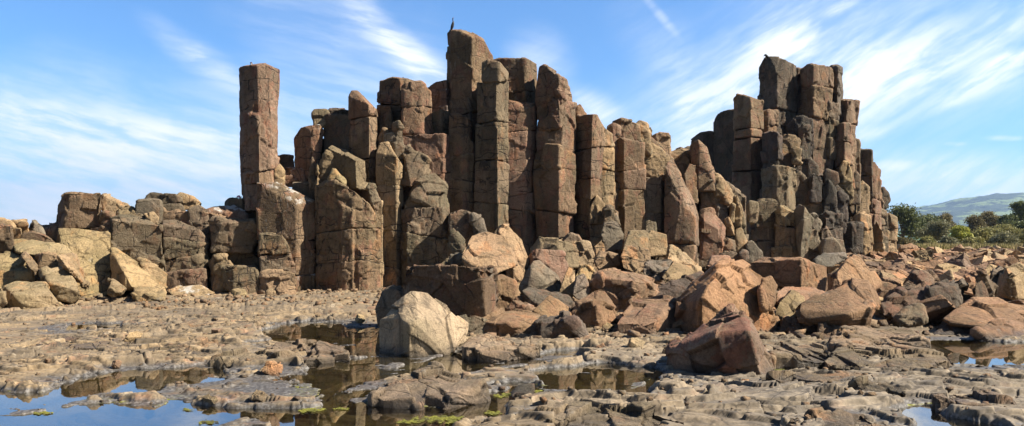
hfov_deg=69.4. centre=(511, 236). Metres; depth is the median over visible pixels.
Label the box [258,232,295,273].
rock block
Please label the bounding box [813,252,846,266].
rock slab
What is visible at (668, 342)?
rubble rock
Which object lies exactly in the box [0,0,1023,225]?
sky
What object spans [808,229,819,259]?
rock block
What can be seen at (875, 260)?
rubble rock
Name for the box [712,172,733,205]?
boulder
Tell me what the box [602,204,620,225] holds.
boulder
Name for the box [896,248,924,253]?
rubble rock
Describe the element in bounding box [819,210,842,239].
rock column
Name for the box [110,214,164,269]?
rock block
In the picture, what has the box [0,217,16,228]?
boulder
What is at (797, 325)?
boulder
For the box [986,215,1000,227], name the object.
coastal tree
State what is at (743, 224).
boulder
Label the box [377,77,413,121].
rock column
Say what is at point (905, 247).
rubble rock
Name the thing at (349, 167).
rock slab
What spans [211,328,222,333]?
rubble rock
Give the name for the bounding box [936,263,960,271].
rubble rock
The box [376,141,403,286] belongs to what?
rock column
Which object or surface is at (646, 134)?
boulder
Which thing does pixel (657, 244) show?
rock block
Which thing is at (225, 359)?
rock ledge
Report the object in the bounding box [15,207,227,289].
rock mass
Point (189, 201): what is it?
boulder
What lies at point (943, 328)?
boulder
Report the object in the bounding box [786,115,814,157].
rock column
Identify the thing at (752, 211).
boulder
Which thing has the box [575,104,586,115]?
boulder
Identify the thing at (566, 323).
boulder
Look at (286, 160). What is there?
rock block
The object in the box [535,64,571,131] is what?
rock block
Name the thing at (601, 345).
rubble rock
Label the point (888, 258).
rubble rock
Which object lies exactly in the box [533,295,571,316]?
boulder
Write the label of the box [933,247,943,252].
rubble rock
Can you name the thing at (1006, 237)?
coastal bush
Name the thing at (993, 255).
rubble rock
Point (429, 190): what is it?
boulder
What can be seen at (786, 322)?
boulder
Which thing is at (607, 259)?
boulder
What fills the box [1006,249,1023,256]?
rubble rock
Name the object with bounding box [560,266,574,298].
boulder
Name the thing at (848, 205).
rock mass
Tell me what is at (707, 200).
boulder
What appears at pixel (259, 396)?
rubble rock
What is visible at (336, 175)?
boulder
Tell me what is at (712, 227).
rock column
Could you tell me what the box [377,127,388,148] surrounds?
boulder
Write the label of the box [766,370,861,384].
rock ledge
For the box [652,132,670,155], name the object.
rock block
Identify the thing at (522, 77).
rock column
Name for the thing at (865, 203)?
rock column
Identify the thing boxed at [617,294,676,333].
boulder
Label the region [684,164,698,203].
boulder
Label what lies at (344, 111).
rock block
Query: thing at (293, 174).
rock block
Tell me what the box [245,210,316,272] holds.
rock mass
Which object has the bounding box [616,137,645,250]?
rock column
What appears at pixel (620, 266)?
rock mass
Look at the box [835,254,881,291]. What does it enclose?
boulder
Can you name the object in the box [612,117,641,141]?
rock block
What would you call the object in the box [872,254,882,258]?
rubble rock
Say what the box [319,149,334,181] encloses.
rock flake
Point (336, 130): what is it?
rock column
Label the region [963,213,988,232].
coastal tree
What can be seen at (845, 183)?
rock column
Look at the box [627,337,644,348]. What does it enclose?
rubble rock
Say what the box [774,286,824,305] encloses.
rock slab
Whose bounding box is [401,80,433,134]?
rock column
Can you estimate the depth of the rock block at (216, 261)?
20.97 m
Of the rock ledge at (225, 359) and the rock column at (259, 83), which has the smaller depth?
the rock ledge at (225, 359)
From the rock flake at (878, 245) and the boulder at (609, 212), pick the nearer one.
the boulder at (609, 212)
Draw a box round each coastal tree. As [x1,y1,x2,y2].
[886,202,926,239]
[911,213,943,238]
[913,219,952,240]
[937,212,958,230]
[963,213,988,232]
[980,210,993,226]
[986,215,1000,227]
[996,213,1018,224]
[1008,199,1023,220]
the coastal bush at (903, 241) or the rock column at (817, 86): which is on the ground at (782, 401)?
the coastal bush at (903, 241)
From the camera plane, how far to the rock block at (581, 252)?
20.45 m
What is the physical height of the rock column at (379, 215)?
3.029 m
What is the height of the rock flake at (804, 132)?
1.815 m
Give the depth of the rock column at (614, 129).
25.16 m
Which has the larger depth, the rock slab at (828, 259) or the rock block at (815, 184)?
the rock block at (815, 184)
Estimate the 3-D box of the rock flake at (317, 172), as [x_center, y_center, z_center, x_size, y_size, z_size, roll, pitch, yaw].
[-5.783,-1.824,22.140,0.244,0.755,0.392,0,0,-18]
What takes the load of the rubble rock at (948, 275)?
on the ground at (782, 401)
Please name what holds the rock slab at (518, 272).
on the ground at (782, 401)
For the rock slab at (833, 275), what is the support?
on the ground at (782, 401)
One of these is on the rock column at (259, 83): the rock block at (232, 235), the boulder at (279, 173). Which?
the boulder at (279, 173)
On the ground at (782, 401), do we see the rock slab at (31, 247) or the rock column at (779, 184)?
the rock column at (779, 184)
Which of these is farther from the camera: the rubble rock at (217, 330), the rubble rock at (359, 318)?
the rubble rock at (359, 318)
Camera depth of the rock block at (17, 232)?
20.46 m
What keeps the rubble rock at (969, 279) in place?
on the ground at (782, 401)
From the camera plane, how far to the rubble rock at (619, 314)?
13.96 m
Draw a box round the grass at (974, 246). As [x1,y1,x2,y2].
[912,242,1023,249]
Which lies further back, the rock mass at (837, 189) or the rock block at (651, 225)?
the rock mass at (837, 189)
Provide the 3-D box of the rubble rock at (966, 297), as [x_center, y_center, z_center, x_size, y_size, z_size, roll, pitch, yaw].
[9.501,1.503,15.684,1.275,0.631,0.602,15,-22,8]
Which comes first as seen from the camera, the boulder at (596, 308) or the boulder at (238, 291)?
the boulder at (596, 308)
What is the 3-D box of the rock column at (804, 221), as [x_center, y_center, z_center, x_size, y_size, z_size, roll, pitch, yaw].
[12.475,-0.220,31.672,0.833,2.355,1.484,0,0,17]
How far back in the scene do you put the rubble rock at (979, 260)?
29.37 m
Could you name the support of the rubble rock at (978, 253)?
on the ground at (782, 401)
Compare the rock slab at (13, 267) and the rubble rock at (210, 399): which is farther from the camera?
the rock slab at (13, 267)
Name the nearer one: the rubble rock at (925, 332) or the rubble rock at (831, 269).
the rubble rock at (925, 332)
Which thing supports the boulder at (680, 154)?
on the rock mass at (682, 167)
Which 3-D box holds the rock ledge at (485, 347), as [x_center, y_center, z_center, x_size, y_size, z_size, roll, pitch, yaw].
[-0.133,1.650,10.637,1.150,0.473,1.177,0,0,0]
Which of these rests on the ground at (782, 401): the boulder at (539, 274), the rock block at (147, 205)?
the boulder at (539, 274)
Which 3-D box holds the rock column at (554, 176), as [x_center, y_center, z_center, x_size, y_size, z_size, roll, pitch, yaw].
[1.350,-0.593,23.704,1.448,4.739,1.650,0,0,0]
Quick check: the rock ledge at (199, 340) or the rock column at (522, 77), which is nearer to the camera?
the rock ledge at (199, 340)
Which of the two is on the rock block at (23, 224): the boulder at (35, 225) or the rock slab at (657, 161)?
the boulder at (35, 225)
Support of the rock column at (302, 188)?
on the rock mass at (252, 214)
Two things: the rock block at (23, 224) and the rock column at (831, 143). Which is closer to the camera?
the rock block at (23, 224)
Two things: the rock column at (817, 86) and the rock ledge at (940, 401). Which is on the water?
the rock ledge at (940, 401)
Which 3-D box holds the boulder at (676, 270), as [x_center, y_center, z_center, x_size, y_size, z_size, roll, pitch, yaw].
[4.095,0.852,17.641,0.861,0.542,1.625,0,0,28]
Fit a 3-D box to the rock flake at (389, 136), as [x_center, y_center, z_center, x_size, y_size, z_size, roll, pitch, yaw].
[-3.773,-2.833,23.112,0.552,0.942,0.511,0,0,0]
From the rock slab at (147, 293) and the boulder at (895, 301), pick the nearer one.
the boulder at (895, 301)
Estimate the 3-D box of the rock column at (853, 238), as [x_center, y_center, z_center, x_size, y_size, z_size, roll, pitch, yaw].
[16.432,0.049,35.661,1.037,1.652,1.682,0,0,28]
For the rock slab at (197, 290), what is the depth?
20.32 m
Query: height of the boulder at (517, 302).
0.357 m
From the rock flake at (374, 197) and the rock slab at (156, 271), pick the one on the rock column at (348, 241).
the rock flake at (374, 197)
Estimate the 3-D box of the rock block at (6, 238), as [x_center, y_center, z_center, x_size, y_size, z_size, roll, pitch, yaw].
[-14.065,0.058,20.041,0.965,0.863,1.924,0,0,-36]
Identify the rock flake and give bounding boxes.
[308,157,315,199]
[315,163,320,184]
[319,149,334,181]
[366,182,380,212]
[383,132,394,144]
[391,120,404,164]
[798,123,811,159]
[872,221,884,251]
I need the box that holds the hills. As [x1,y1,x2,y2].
[897,192,1023,235]
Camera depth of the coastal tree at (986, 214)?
105.49 m
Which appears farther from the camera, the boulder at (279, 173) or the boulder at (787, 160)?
the boulder at (787, 160)
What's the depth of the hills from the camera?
2956.35 m
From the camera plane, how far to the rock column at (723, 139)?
36.54 m
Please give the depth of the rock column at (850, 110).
37.83 m
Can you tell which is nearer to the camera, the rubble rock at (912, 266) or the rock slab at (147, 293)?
the rock slab at (147, 293)
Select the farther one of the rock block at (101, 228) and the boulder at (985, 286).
the rock block at (101, 228)
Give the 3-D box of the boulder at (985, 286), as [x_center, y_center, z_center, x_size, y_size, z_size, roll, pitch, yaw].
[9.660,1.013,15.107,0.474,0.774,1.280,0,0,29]
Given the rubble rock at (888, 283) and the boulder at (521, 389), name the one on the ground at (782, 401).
the rubble rock at (888, 283)
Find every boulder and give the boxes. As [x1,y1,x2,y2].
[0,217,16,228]
[0,288,6,308]
[29,220,45,234]
[56,252,90,289]
[101,193,129,213]
[107,277,126,296]
[116,206,139,215]
[177,192,201,209]
[230,288,247,295]
[265,288,275,295]
[273,164,285,183]
[325,168,346,185]
[375,284,403,326]
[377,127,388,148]
[379,291,468,355]
[401,144,431,186]
[403,173,449,209]
[445,253,465,266]
[447,228,465,255]
[460,314,487,333]
[462,232,517,273]
[483,307,541,336]
[497,274,519,308]
[505,296,535,310]
[510,383,534,395]
[519,260,560,294]
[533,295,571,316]
[533,310,588,338]
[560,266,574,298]
[562,232,581,240]
[571,290,618,327]
[573,274,590,299]
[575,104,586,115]
[575,264,594,279]
[589,268,659,310]
[594,251,619,269]
[601,221,623,251]
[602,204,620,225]
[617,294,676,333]
[620,245,650,273]
[636,120,652,156]
[643,259,671,281]
[662,261,703,282]
[665,303,773,374]
[671,147,690,164]
[674,257,779,332]
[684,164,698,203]
[700,192,718,214]
[706,255,730,268]
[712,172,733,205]
[716,203,728,224]
[719,250,737,260]
[723,237,735,251]
[724,216,734,235]
[729,195,742,228]
[729,203,735,222]
[735,227,747,253]
[738,249,748,262]
[742,211,746,234]
[745,240,762,264]
[746,200,758,224]
[757,276,777,312]
[776,290,804,317]
[779,316,797,331]
[782,153,794,166]
[785,321,817,334]
[794,278,880,325]
[795,157,818,177]
[795,171,809,205]
[810,212,821,231]
[817,322,840,338]
[818,237,846,254]
[820,226,833,239]
[822,180,839,212]
[823,168,839,185]
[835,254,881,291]
[837,189,849,233]
[880,286,924,320]
[881,187,890,209]
[892,302,928,327]
[902,270,938,288]
[923,278,968,307]
[933,321,970,334]
[972,268,998,296]
[989,265,1003,283]
[997,262,1023,300]
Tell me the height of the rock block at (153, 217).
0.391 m
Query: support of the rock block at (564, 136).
on the rock column at (554, 176)
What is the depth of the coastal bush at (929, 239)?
60.67 m
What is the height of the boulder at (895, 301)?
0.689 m
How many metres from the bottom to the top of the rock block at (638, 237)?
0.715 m
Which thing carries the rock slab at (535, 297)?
on the ground at (782, 401)
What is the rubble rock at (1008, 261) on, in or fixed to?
on the ground at (782, 401)
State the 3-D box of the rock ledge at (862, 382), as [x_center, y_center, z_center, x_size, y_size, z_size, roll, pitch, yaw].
[4.198,1.680,8.029,1.194,0.378,0.526,0,0,-27]
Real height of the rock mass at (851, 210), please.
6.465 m
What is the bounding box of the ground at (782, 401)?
[0,237,1023,425]
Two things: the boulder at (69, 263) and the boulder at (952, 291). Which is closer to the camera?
the boulder at (952, 291)
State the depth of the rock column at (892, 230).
42.12 m
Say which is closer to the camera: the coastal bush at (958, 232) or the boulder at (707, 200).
the boulder at (707, 200)
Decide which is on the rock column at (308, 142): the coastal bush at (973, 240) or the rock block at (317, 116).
the rock block at (317, 116)
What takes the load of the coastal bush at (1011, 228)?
on the ground at (782, 401)
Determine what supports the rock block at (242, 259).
on the ground at (782, 401)
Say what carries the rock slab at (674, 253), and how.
on the ground at (782, 401)
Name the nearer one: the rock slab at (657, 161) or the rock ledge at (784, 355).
the rock ledge at (784, 355)
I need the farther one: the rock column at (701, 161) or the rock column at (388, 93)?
the rock column at (701, 161)
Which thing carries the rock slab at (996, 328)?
on the water
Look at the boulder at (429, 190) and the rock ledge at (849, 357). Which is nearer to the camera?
the rock ledge at (849, 357)
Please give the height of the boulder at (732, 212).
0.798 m
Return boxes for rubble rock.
[111,359,121,368]
[122,331,142,341]
[202,394,217,403]
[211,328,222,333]
[251,389,267,402]
[261,360,282,376]
[355,314,364,322]
[588,322,613,331]
[595,343,605,347]
[616,309,623,319]
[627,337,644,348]
[666,337,681,344]
[672,318,683,327]
[827,262,842,273]
[827,273,838,290]
[863,259,885,261]
[865,261,881,267]
[867,266,883,272]
[870,251,885,257]
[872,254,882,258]
[877,270,905,285]
[877,288,890,297]
[879,258,911,272]
[880,257,895,260]
[880,277,901,289]
[883,251,897,258]
[884,269,908,277]
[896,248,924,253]
[898,243,917,252]
[898,252,914,260]
[908,264,932,269]
[910,250,933,259]
[912,259,940,267]
[916,294,955,323]
[922,330,930,334]
[929,269,964,278]
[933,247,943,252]
[933,251,957,258]
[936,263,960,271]
[938,278,974,295]
[939,269,954,280]
[944,252,971,266]
[946,254,968,259]
[951,247,971,251]
[955,267,989,278]
[963,294,973,302]
[964,277,975,282]
[965,265,985,268]
[966,250,987,256]
[969,255,993,265]
[982,245,996,249]
[983,257,1022,267]
[985,264,996,274]
[990,252,1007,258]
[993,248,1014,251]
[1000,249,1012,255]
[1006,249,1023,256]
[1008,300,1023,304]
[1015,255,1023,261]
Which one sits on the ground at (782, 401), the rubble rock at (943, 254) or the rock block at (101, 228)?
the rubble rock at (943, 254)
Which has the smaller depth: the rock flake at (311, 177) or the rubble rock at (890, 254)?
the rock flake at (311, 177)
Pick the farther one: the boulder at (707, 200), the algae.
the boulder at (707, 200)
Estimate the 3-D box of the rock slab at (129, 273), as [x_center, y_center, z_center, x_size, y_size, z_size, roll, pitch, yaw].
[-10.381,0.858,20.201,2.238,1.172,1.098,0,0,42]
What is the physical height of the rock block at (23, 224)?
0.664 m
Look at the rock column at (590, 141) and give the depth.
23.72 m
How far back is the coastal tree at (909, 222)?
77.39 m
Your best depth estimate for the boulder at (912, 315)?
12.69 m
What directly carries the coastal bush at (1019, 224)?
on the ground at (782, 401)
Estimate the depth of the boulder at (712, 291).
13.06 m
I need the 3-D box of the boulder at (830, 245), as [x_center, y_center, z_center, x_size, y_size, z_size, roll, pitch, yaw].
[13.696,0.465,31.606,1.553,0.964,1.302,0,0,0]
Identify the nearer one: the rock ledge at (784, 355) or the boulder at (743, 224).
the rock ledge at (784, 355)
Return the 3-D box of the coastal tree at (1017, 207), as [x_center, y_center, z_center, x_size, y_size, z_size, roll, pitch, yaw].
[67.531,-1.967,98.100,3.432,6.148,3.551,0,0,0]
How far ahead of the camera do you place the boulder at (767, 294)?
12.99 m
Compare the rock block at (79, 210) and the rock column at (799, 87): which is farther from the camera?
the rock column at (799, 87)
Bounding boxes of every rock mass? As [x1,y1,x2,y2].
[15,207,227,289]
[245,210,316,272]
[294,138,323,179]
[612,137,673,274]
[675,162,748,272]
[795,112,850,221]
[796,173,844,261]
[849,199,884,220]
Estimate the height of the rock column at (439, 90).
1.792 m
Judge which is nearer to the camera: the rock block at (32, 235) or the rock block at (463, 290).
the rock block at (463, 290)
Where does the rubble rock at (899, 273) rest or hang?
on the ground at (782, 401)
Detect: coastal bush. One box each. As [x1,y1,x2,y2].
[897,236,915,244]
[915,235,937,245]
[938,235,960,244]
[948,224,975,241]
[959,236,985,243]
[972,225,1005,241]
[985,230,1023,244]
[992,223,1022,243]
[1010,220,1023,230]
[1018,229,1023,243]
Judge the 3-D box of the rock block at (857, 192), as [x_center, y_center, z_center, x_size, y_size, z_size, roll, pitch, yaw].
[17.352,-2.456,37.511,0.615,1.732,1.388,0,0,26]
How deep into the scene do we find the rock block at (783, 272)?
16.31 m
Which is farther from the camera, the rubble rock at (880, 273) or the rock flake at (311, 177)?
the rock flake at (311, 177)
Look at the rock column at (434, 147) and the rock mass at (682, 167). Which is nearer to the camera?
the rock column at (434, 147)
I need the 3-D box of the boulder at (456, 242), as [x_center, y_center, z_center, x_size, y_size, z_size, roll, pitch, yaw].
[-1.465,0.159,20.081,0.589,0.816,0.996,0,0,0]
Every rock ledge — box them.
[36,336,130,349]
[146,336,226,355]
[175,318,266,327]
[207,347,295,367]
[266,338,349,363]
[367,361,490,409]
[462,333,541,361]
[515,401,683,425]
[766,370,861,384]
[768,341,830,368]
[786,406,886,425]
[824,341,953,372]
[828,325,930,351]
[848,375,930,396]
[929,389,1016,411]
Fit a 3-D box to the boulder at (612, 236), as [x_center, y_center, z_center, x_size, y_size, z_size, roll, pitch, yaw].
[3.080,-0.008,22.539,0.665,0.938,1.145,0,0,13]
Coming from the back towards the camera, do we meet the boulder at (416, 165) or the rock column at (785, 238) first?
the rock column at (785, 238)
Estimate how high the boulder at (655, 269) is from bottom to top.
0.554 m
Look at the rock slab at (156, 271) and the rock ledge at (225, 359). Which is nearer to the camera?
the rock ledge at (225, 359)
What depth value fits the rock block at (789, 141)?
34.11 m
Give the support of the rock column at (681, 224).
on the ground at (782, 401)
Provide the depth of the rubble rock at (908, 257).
30.82 m
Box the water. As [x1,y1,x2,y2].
[0,321,1023,425]
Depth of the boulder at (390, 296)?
13.43 m
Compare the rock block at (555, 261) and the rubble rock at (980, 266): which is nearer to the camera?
the rock block at (555, 261)
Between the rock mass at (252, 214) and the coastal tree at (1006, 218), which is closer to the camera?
the rock mass at (252, 214)
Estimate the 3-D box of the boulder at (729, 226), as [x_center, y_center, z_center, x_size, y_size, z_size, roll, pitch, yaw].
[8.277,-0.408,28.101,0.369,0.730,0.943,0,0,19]
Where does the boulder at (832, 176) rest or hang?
on the boulder at (829, 196)
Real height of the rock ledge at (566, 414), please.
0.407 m
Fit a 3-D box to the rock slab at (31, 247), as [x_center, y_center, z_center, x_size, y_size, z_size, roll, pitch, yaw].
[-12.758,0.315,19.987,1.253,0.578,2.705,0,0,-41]
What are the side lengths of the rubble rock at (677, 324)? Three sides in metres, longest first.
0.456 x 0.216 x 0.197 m
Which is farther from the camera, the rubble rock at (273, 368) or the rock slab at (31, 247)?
the rock slab at (31, 247)
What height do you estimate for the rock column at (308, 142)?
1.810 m
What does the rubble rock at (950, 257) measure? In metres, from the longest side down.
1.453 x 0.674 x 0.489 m
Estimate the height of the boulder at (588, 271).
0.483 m
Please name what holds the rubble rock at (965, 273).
on the ground at (782, 401)
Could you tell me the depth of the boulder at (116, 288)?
18.83 m
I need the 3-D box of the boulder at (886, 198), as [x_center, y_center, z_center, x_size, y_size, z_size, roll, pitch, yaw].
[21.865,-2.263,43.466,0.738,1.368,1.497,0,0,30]
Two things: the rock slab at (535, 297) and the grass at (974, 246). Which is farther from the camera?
the grass at (974, 246)
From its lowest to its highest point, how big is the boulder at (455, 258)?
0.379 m
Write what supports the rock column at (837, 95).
on the rock mass at (848, 205)
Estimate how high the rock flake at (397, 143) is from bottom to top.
1.390 m
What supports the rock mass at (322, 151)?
on the ground at (782, 401)
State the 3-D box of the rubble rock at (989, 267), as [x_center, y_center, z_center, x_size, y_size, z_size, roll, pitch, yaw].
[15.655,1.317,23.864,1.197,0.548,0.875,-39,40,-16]
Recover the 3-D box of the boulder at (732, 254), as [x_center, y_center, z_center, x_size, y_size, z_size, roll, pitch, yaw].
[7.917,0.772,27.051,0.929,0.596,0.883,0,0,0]
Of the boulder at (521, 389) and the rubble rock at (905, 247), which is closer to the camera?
the boulder at (521, 389)
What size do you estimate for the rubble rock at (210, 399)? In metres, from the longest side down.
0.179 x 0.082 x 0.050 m
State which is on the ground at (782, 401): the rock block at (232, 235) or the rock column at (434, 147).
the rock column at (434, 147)
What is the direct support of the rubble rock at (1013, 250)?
on the ground at (782, 401)
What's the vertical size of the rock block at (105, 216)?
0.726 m
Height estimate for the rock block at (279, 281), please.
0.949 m
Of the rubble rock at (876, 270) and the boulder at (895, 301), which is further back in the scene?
the rubble rock at (876, 270)
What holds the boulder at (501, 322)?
on the ground at (782, 401)
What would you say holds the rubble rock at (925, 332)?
on the ground at (782, 401)
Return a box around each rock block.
[0,223,14,252]
[11,219,28,233]
[13,228,21,238]
[20,231,54,242]
[35,251,57,271]
[56,192,101,228]
[91,225,111,239]
[99,210,115,228]
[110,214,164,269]
[135,198,162,223]
[143,212,158,224]
[144,192,185,210]
[161,220,209,275]
[166,268,207,290]
[187,205,208,235]
[208,215,256,253]
[208,253,232,292]
[211,253,258,268]
[219,264,259,293]
[224,197,243,209]
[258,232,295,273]
[258,269,296,294]
[278,154,294,167]
[284,167,307,186]
[311,109,329,127]
[328,108,347,114]
[402,264,498,316]
[448,209,472,238]
[481,59,508,82]
[528,249,567,282]
[530,237,594,268]
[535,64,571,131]
[535,101,576,152]
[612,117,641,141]
[624,230,648,247]
[645,220,656,232]
[648,230,667,256]
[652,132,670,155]
[751,257,827,291]
[755,198,777,228]
[782,134,800,153]
[791,146,802,165]
[807,173,823,203]
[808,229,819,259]
[851,171,860,204]
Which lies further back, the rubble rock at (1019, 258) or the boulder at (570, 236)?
the rubble rock at (1019, 258)
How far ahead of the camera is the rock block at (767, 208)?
32.04 m
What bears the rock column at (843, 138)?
on the rock mass at (837, 189)
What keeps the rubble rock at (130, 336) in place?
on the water
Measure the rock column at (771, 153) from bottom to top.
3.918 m
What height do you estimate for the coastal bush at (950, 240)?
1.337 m
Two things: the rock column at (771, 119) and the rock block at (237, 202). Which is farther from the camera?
the rock column at (771, 119)
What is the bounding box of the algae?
[33,369,784,423]
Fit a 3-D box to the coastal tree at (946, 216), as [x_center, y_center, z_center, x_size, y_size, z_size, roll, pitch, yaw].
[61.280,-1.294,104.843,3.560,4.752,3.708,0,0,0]
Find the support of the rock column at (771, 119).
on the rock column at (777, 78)
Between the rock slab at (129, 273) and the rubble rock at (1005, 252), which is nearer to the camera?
the rock slab at (129, 273)
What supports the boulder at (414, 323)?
in the water
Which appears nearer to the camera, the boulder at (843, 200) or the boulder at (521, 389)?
the boulder at (521, 389)
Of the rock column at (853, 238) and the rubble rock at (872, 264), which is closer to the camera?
the rubble rock at (872, 264)
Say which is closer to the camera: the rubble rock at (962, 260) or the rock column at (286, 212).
the rock column at (286, 212)
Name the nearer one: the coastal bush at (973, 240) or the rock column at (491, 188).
the rock column at (491, 188)
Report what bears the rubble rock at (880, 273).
on the ground at (782, 401)
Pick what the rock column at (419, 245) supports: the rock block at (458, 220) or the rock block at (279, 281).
the rock block at (458, 220)
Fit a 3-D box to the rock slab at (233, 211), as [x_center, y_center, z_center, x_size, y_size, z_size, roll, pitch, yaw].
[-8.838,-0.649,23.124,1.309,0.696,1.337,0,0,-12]
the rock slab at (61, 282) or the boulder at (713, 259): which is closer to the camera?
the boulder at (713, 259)
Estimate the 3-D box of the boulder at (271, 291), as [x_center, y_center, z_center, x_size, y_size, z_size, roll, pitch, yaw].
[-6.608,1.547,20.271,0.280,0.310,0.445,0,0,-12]
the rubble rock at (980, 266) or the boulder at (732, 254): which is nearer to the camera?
the rubble rock at (980, 266)
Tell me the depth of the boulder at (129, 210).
21.81 m
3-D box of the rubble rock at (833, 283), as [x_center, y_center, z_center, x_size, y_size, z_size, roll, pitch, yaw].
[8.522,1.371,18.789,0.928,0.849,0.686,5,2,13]
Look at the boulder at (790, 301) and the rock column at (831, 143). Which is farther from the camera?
the rock column at (831, 143)
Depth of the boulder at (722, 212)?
28.29 m
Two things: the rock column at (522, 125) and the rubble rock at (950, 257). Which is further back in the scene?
the rubble rock at (950, 257)
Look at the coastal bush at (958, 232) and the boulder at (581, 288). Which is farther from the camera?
the coastal bush at (958, 232)
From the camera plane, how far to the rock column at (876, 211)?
40.19 m
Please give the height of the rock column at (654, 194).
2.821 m
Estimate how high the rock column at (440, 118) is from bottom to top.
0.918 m
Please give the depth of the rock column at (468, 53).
24.16 m
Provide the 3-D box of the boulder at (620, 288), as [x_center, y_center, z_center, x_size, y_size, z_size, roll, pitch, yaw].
[2.385,1.221,15.975,1.673,1.107,2.209,0,0,0]
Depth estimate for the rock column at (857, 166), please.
38.99 m
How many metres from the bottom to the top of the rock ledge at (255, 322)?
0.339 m
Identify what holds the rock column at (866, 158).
on the rock column at (876, 211)
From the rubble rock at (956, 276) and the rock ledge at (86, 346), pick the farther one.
the rubble rock at (956, 276)
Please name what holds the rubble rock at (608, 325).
on the ground at (782, 401)
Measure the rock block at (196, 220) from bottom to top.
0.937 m
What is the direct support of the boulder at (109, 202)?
on the rock mass at (51, 230)
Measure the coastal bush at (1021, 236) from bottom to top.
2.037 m
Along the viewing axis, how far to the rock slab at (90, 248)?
20.32 m
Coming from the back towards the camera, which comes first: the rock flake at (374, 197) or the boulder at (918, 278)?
the rock flake at (374, 197)
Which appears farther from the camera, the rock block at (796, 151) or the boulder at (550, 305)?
the rock block at (796, 151)
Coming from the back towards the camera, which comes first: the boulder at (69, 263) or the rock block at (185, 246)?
the rock block at (185, 246)
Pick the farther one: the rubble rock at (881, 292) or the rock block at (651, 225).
the rock block at (651, 225)
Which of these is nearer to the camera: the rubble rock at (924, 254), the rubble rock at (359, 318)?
the rubble rock at (359, 318)
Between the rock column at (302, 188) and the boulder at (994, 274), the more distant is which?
the rock column at (302, 188)
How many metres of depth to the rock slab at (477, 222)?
21.32 m
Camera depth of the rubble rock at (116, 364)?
9.46 m
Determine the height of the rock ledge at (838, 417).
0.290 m
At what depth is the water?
8.47 m
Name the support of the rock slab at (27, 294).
on the ground at (782, 401)
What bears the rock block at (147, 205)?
on the rock block at (134, 237)
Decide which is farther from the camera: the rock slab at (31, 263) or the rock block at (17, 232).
the rock block at (17, 232)
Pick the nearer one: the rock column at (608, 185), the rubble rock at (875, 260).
the rock column at (608, 185)
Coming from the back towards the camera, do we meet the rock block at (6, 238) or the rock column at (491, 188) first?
the rock column at (491, 188)
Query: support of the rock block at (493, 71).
on the rock column at (491, 188)
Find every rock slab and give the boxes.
[0,251,34,289]
[3,281,63,308]
[13,238,71,256]
[20,252,39,274]
[39,266,79,303]
[57,228,111,297]
[109,247,158,290]
[131,286,166,301]
[136,257,167,288]
[166,285,214,295]
[207,205,247,219]
[328,145,367,189]
[469,212,486,234]
[497,223,528,294]
[522,287,574,311]
[644,142,670,182]
[658,271,702,297]
[666,244,701,269]
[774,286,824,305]
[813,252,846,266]
[831,253,855,278]
[943,297,1023,327]
[970,317,1023,340]
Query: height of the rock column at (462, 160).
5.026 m
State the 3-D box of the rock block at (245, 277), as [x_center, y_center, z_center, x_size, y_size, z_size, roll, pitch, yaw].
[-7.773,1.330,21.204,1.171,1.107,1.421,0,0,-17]
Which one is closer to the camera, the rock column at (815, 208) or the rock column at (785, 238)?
the rock column at (785, 238)
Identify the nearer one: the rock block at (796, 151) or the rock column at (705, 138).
the rock block at (796, 151)
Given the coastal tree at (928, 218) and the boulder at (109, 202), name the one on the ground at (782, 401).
the coastal tree at (928, 218)
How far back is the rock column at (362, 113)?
22.80 m
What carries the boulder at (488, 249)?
on the rock slab at (518, 272)
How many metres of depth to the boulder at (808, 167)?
34.60 m
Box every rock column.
[239,63,279,210]
[256,182,315,291]
[292,181,315,250]
[294,124,323,178]
[314,179,381,291]
[323,113,351,152]
[348,90,377,209]
[374,200,383,287]
[376,105,393,143]
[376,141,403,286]
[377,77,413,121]
[400,207,449,285]
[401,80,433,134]
[402,133,450,237]
[427,80,448,111]
[432,109,449,134]
[446,29,492,183]
[449,112,474,246]
[473,81,509,233]
[493,57,537,121]
[506,100,536,276]
[532,143,576,241]
[573,114,604,275]
[588,195,604,270]
[601,127,615,205]
[607,123,621,210]
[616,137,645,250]
[644,177,664,233]
[664,159,698,265]
[690,140,715,191]
[691,131,714,169]
[698,207,725,259]
[713,109,733,182]
[731,93,763,240]
[749,226,775,256]
[757,56,797,135]
[759,131,784,198]
[760,164,796,210]
[762,109,778,132]
[771,205,798,257]
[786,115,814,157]
[794,204,813,258]
[796,67,800,115]
[798,63,833,173]
[804,197,822,236]
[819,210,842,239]
[825,100,839,160]
[830,64,843,122]
[833,122,854,189]
[837,160,853,204]
[839,99,859,164]
[843,221,864,254]
[852,211,873,256]
[854,138,860,180]
[854,148,873,213]
[855,180,870,214]
[869,162,881,250]
[881,209,888,252]
[887,213,897,251]
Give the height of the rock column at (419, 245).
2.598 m
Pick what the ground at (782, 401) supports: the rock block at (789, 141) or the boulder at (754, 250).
the boulder at (754, 250)
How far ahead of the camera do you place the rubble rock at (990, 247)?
50.43 m
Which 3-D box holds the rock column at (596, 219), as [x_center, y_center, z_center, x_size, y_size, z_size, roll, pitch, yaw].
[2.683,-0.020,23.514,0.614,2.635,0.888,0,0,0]

